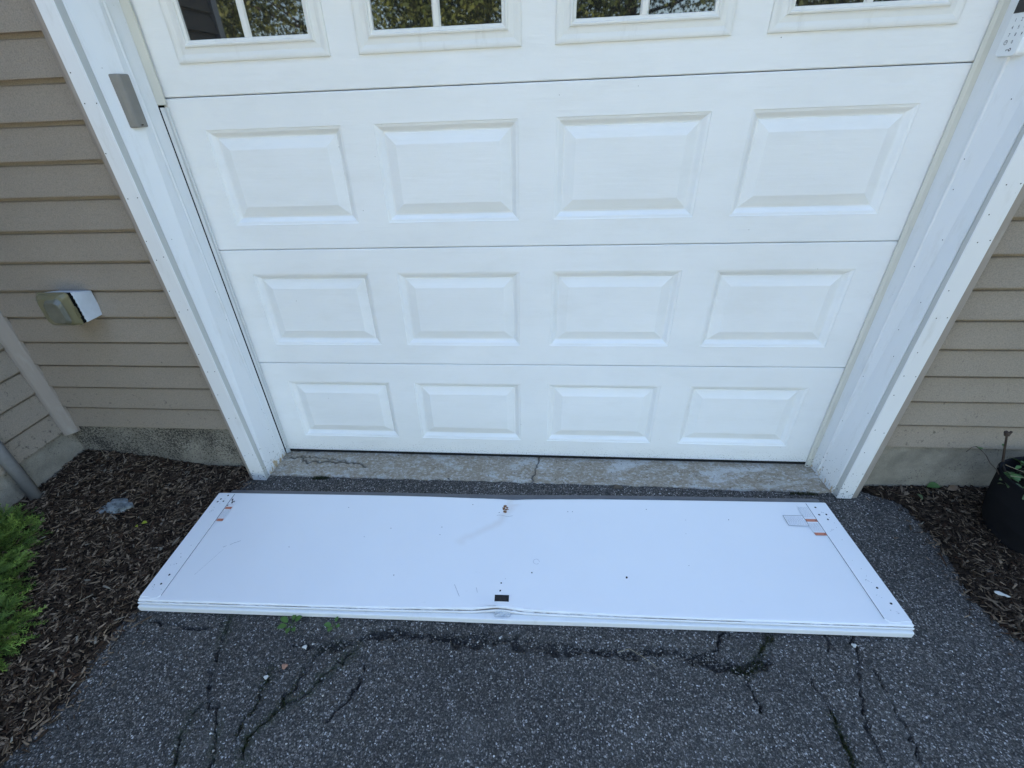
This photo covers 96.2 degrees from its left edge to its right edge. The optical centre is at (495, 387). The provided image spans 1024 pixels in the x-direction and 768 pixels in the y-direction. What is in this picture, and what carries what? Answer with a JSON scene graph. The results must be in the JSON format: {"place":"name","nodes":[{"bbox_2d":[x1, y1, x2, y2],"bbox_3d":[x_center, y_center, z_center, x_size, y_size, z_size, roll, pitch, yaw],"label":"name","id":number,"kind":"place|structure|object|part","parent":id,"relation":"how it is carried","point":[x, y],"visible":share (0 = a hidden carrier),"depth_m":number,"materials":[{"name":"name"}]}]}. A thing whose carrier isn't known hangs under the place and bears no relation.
{"place":"outdoors","nodes":[
{"label":"outdoors","id":0,"kind":"place"},
{"bbox_2d":[1,475,1023,767],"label":"driveway","id":1,"kind":"structure","parent":0,"point":[315,729],"depth_m":1.46,"materials":[{"name":"grey asphalt"}]},
{"bbox_2d":[0,449,251,767],"bbox_3d":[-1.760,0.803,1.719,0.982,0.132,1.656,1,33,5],"label":"wood mulch","id":2,"kind":"object","parent":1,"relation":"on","point":[37,648],"visible":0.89,"depth_m":1.91,"materials":[{"name":"brown wood"}]},
{"bbox_2d":[0,503,53,671],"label":"evergreen shrub","id":3,"kind":"object","parent":2,"relation":"on","point":[13,519],"visible":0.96,"depth_m":1.78,"materials":[{"name":"green plant"}]},
{"bbox_2d":[96,498,133,513],"bbox_3d":[-1.774,0.552,2.136,0.193,0.042,0.105,-10,33,-12],"label":"fieldstone","id":4,"kind":"object","parent":2,"relation":"on","point":[122,504],"visible":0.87,"depth_m":2.12,"materials":[{"name":"grey stone"}]},
{"bbox_2d":[227,657,277,743],"bbox_3d":[-0.759,0.991,1.467,0.059,0.012,0.274,1,33,5],"label":"moss","id":5,"kind":"object","parent":1,"relation":"on","point":[258,701],"visible":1,"depth_m":1.46,"materials":[{"name":"green plant"}]},
{"bbox_2d":[235,661,307,756],"bbox_3d":[-0.685,1.004,1.443,0.061,0.012,0.290,14,36,24],"label":"crack","id":6,"kind":"object","parent":1,"relation":"on","point":[283,701],"visible":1,"depth_m":1.43,"materials":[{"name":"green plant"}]},
{"bbox_2d":[277,615,301,633],"bbox_3d":[-0.741,0.852,1.658,0.078,0.029,0.078,1,33,5],"label":"weed","id":7,"kind":"object","parent":1,"relation":"on","point":[284,619],"visible":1,"depth_m":1.66,"materials":[{"name":"green plant"}]},
{"bbox_2d":[312,476,330,481],"bbox_3d":[-0.878,0.454,2.311,0.090,0.017,0.058,13,36,23],"label":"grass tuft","id":8,"kind":"object","parent":1,"relation":"on","point":[319,478],"visible":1,"depth_m":2.31,"materials":[{"name":"green plant"}]},
{"bbox_2d":[324,616,339,631],"bbox_3d":[-0.582,0.855,1.648,0.053,0.026,0.046,-21,37,-27],"label":"weed","id":9,"kind":"object","parent":1,"relation":"on","point":[327,624],"visible":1,"depth_m":1.65,"materials":[{"name":"green plant"}]},
{"bbox_2d":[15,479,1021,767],"bbox_3d":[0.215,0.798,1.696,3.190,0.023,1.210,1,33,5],"label":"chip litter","id":10,"kind":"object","parent":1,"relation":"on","point":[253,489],"visible":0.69,"depth_m":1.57,"materials":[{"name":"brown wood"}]},
{"bbox_2d":[138,490,913,637],"bbox_3d":[0.049,0.655,1.883,2.746,0.056,0.616,0,33,4],"label":"door panel","id":11,"kind":"structure","parent":1,"relation":"on","point":[782,565],"depth_m":1.79,"materials":[{"name":"paint"}]},
{"bbox_2d":[31,478,1022,767],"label":"grit","id":12,"kind":"object","parent":1,"relation":"on","point":[561,660],"visible":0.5,"depth_m":1.51,"materials":[{"name":"gravel"}]},
{"bbox_2d":[613,484,622,488],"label":"debris clump","id":13,"kind":"object","parent":1,"relation":"on","point":[616,486],"visible":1,"depth_m":2.17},
{"bbox_2d":[728,656,770,680],"bbox_3d":[0.825,0.909,1.489,0.136,0.012,0.075,-7,33,-8],"label":"moss","id":14,"kind":"object","parent":1,"relation":"on","point":[742,671],"visible":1,"depth_m":1.49,"materials":[{"name":"green plant"}]},
{"bbox_2d":[757,633,773,656],"bbox_3d":[0.911,0.865,1.553,0.121,0.012,0.043,-23,38,-29],"label":"moss","id":15,"kind":"object","parent":1,"relation":"on","point":[766,641],"visible":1,"depth_m":1.55,"materials":[{"name":"green plant"}]},
{"bbox_2d":[789,491,818,495],"bbox_3d":[1.417,0.485,2.111,0.138,0.014,0.036,1,33,5],"label":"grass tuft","id":16,"kind":"object","parent":1,"relation":"on","point":[799,493],"visible":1,"depth_m":2.11,"materials":[{"name":"green plant"}]},
{"bbox_2d":[823,709,861,767],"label":"moss","id":17,"kind":"object","parent":1,"relation":"on","point":[846,746],"visible":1,"depth_m":1.31,"materials":[{"name":"green plant"}]},
{"bbox_2d":[861,485,1023,642],"bbox_3d":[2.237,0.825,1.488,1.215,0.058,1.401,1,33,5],"label":"wood mulch","id":18,"kind":"object","parent":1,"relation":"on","point":[1015,589],"visible":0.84,"depth_m":1.82,"materials":[{"name":"brown wood"}]},
{"bbox_2d":[927,482,939,487],"bbox_3d":[1.970,0.439,2.063,0.045,0.011,0.037,-4,34,31],"label":"fallen leaf","id":19,"kind":"object","parent":18,"relation":"on","point":[933,485],"visible":1,"depth_m":2.06,"materials":[{"name":"green plant"}]},
{"bbox_2d":[947,485,957,490],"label":"fallen leaf","id":20,"kind":"object","parent":18,"relation":"on","point":[953,487],"visible":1,"depth_m":2.05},
{"bbox_2d":[966,430,1023,554],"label":"planter","id":21,"kind":"object","parent":18,"relation":"on","point":[1003,511],"visible":1,"depth_m":1.80,"materials":[{"name":"black plastic"}]},
{"bbox_2d":[994,591,1009,596],"bbox_3d":[1.816,0.739,1.645,0.044,0.009,0.016,18,38,29],"label":"wood scrap","id":22,"kind":"object","parent":18,"relation":"on","point":[999,593],"visible":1,"depth_m":1.64,"materials":[{"name":"white wood"}]},
{"bbox_2d":[271,451,830,492],"bbox_3d":[0.204,0.411,2.328,2.710,0.044,0.242,1,33,5],"label":"concrete apron","id":23,"kind":"object","parent":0,"point":[736,476],"visible":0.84,"depth_m":2.29,"materials":[{"name":"grey concrete"}]},
{"label":"ground","id":24,"kind":"structure","parent":0,"visible":0},
{"bbox_2d":[0,343,84,512],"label":"siding wall","id":25,"kind":"structure","parent":24,"relation":"on","point":[40,447],"depth_m":2.12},
{"bbox_2d":[0,441,41,499],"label":"drain pipe","id":26,"kind":"object","parent":25,"relation":"attached to","point":[17,473],"visible":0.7,"depth_m":2.05,"materials":[{"name":"grey plastic"}]},
{"bbox_2d":[0,0,244,466],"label":"siding wall","id":27,"kind":"structure","parent":24,"relation":"on","point":[122,373],"depth_m":1.89,"materials":[{"name":"beige plastic"}]},
{"bbox_2d":[36,290,101,325],"bbox_3d":[-1.734,-0.331,1.858,0.142,0.138,0.141,1,33,5],"label":"outlet cover","id":28,"kind":"object","parent":27,"relation":"attached to","point":[68,307],"visible":1,"depth_m":1.82,"materials":[{"name":"white plastic"}]},
{"bbox_2d":[864,199,1023,487],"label":"siding wall","id":29,"kind":"structure","parent":24,"relation":"on","point":[969,394],"depth_m":1.82,"materials":[{"name":"plastic"}]},
{"bbox_2d":[28,0,1023,498],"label":"door frame","id":30,"kind":"object","parent":29,"relation":"attached to","point":[966,204],"visible":1,"depth_m":1.62,"materials":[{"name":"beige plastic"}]},
{"bbox_2d":[108,74,147,127],"bbox_3d":[-1.216,-0.948,1.519,0.054,0.154,0.057,1,33,5],"label":"wall sensor","id":31,"kind":"object","parent":30,"relation":"attached to","point":[127,98],"depth_m":1.50,"materials":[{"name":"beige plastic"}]},
{"bbox_2d":[130,0,998,463],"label":"garage door","id":32,"kind":"structure","parent":30,"relation":"attached to","point":[666,230],"depth_m":1.70,"materials":[{"name":"white paint"}]},
{"bbox_3d":[-0.809,-1.242,1.433,0.529,0.358,0.020,1,33,5],"label":"window","id":33,"kind":"part","parent":32,"relation":"part of","materials":[{"name":"paint"}]},
{"bbox_3d":[-0.187,-1.234,1.378,0.529,0.358,0.020,1,33,5],"label":"window","id":34,"kind":"part","parent":32,"relation":"part of","materials":[{"name":"paint"}]},
{"bbox_2d":[259,362,844,461],"bbox_3d":[0.190,0.111,2.237,2.742,0.534,0.045,1,33,5],"label":"door section","id":35,"kind":"structure","parent":32,"relation":"in","point":[754,413],"depth_m":2.20,"materials":[{"name":"white paint"}]},
{"bbox_2d":[219,241,897,366],"bbox_3d":[0.170,-0.339,1.950,2.742,0.532,0.045,1,33,5],"label":"door section","id":36,"kind":"structure","parent":32,"relation":"in","point":[762,304],"depth_m":1.91,"materials":[{"name":"white paint"}]},
{"bbox_2d":[130,0,998,98],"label":"door section","id":37,"kind":"structure","parent":32,"relation":"in","point":[749,48],"depth_m":1.46,"materials":[{"name":"white paint"}]},
{"bbox_2d":[158,63,972,249],"bbox_3d":[0.151,-0.787,1.663,2.742,0.532,0.045,1,33,5],"label":"door section","id":38,"kind":"structure","parent":32,"relation":"in","point":[844,154],"depth_m":1.62,"materials":[{"name":"white paint"}]},
{"bbox_3d":[0.446,-1.226,1.323,0.529,0.358,0.020,1,33,5],"label":"window","id":39,"kind":"part","parent":32,"relation":"part of","materials":[{"name":"paint"}]},
{"bbox_3d":[1.078,-1.218,1.268,0.529,0.358,0.020,1,33,5],"label":"window","id":40,"kind":"part","parent":32,"relation":"part of","materials":[{"name":"paint"}]},
{"bbox_2d":[996,0,1023,56],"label":"door keypad","id":41,"kind":"object","parent":30,"relation":"attached to","point":[1012,42],"depth_m":1.28,"materials":[{"name":"plastic"}]},
{"bbox_3d":[1.449,-1.056,1.244,0.001,0.058,0.064,1,33,5],"label":"display window","id":42,"kind":"part","parent":41,"relation":"part of","materials":[{"name":"grey plastic"}]}
]}

